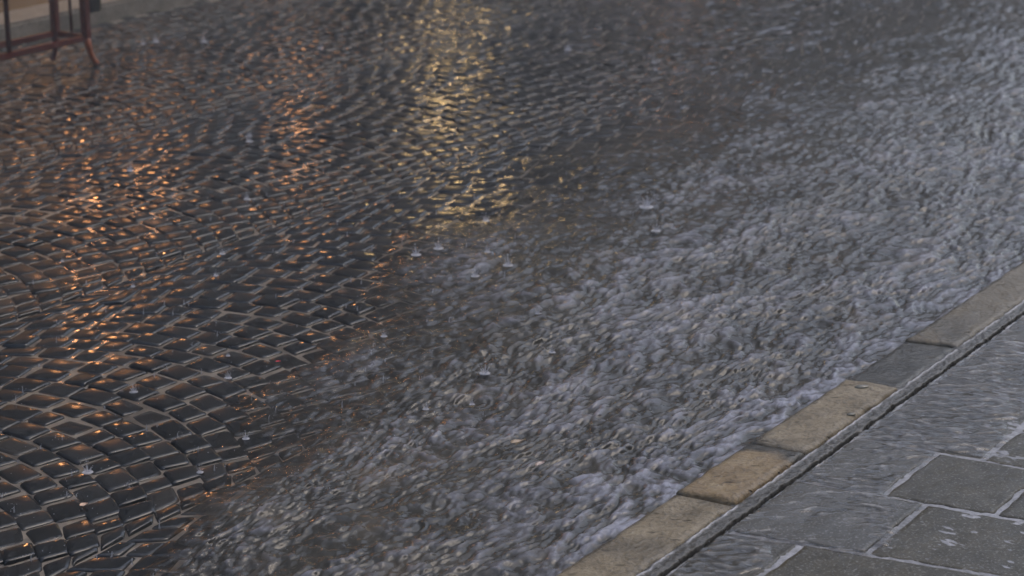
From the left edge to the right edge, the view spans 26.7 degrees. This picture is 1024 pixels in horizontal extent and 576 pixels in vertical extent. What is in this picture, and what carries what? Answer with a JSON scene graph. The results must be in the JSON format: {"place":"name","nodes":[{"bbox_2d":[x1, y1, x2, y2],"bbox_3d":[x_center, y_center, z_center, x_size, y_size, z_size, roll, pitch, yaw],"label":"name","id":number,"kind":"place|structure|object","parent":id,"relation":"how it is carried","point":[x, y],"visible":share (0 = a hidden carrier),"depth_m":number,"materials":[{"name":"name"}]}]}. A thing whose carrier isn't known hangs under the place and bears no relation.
{"place":"outdoors","nodes":[
{"label":"outdoors","id":0,"kind":"place"},
{"bbox_2d":[0,0,60,12],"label":"pavement","id":1,"kind":"structure","parent":0,"point":[16,4],"depth_m":9.96,"materials":[{"name":"beige stone"}]},
{"bbox_2d":[0,0,971,575],"bbox_3d":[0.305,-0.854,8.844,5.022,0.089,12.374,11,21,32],"label":"cobbled road","id":2,"kind":"structure","parent":0,"point":[432,34],"depth_m":7.17,"materials":[{"name":"grey stone"}]},
{"bbox_2d":[0,0,98,64],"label":"metal stand","id":3,"kind":"object","parent":2,"relation":"on","point":[55,33],"visible":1,"depth_m":8.87,"materials":[{"name":"brown metal"}]},
{"bbox_2d":[103,0,1023,575],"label":"water","id":4,"kind":"structure","parent":2,"relation":"on","point":[685,312],"depth_m":5.73,"materials":[{"name":"grey liquid"}]},
{"bbox_2d":[511,439,525,442],"bbox_3d":[0.014,0.345,4.866,0.034,0.008,0.015,-11,26,-2],"label":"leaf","id":5,"kind":"object","parent":4,"relation":"on","point":[517,440],"visible":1,"depth_m":4.87,"materials":[{"name":"brown plant"}]},
{"bbox_2d":[535,460,545,465],"bbox_3d":[0.063,0.385,4.755,0.030,0.007,0.014,-25,37,-34],"label":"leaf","id":6,"kind":"object","parent":4,"relation":"on","point":[539,463],"visible":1,"depth_m":4.76,"materials":[{"name":"plant"}]},
{"bbox_2d":[635,300,1023,575],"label":"pavement","id":7,"kind":"structure","parent":0,"point":[966,518],"depth_m":4.56,"materials":[{"name":"stone"}]},
{"bbox_2d":[679,318,1023,574],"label":"pavement water","id":8,"kind":"structure","parent":7,"relation":"on","point":[830,491],"depth_m":4.76,"materials":[{"name":"grey liquid"}]},
{"label":"ground","id":9,"kind":"structure","parent":0,"visible":0},
{"bbox_2d":[0,0,206,41],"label":"kerb","id":10,"kind":"structure","parent":9,"relation":"on","point":[29,21],"depth_m":9.83,"materials":[{"name":"stone"}]},
{"bbox_2d":[89,0,100,12],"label":"post","id":11,"kind":"object","parent":10,"relation":"on","point":[95,5],"visible":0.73,"depth_m":9.72,"materials":[{"name":"beige metal"}]},
{"bbox_2d":[556,495,732,575],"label":"kerb","id":12,"kind":"structure","parent":9,"relation":"on","point":[646,541],"depth_m":4.35,"materials":[{"name":"beige stone"}]},
{"bbox_2d":[676,444,803,505],"bbox_3d":[0.497,0.469,4.699,0.139,0.162,0.344,12,21,32],"label":"kerb stone","id":13,"kind":"object","parent":9,"relation":"on","point":[741,475],"visible":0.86,"depth_m":4.65,"materials":[{"name":"beige stone"}]},
{"bbox_2d":[750,380,896,454],"bbox_3d":[0.729,0.365,5.032,0.139,0.162,0.519,11,21,32],"label":"kerb stone","id":14,"kind":"object","parent":9,"relation":"on","point":[819,422],"visible":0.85,"depth_m":4.98,"materials":[{"name":"beige stone"}]},
{"bbox_2d":[854,385,868,388],"bbox_3d":[0.837,0.237,5.169,0.036,0.012,0.019,-2,18,-5],"label":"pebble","id":15,"kind":"object","parent":14,"relation":"on","point":[861,386],"visible":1,"depth_m":5.16,"materials":[{"name":"stone"}]},
{"bbox_2d":[850,342,952,387],"bbox_3d":[0.969,0.262,5.380,0.139,0.162,0.373,11,21,32],"label":"kerb stone","id":16,"kind":"object","parent":9,"relation":"on","point":[902,364],"visible":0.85,"depth_m":5.35,"materials":[{"name":"grey stone"}]},
{"bbox_2d":[905,262,1023,347],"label":"kerb stone","id":17,"kind":"object","parent":9,"relation":"on","point":[967,319],"visible":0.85,"depth_m":5.72,"materials":[{"name":"beige stone"}]}
]}

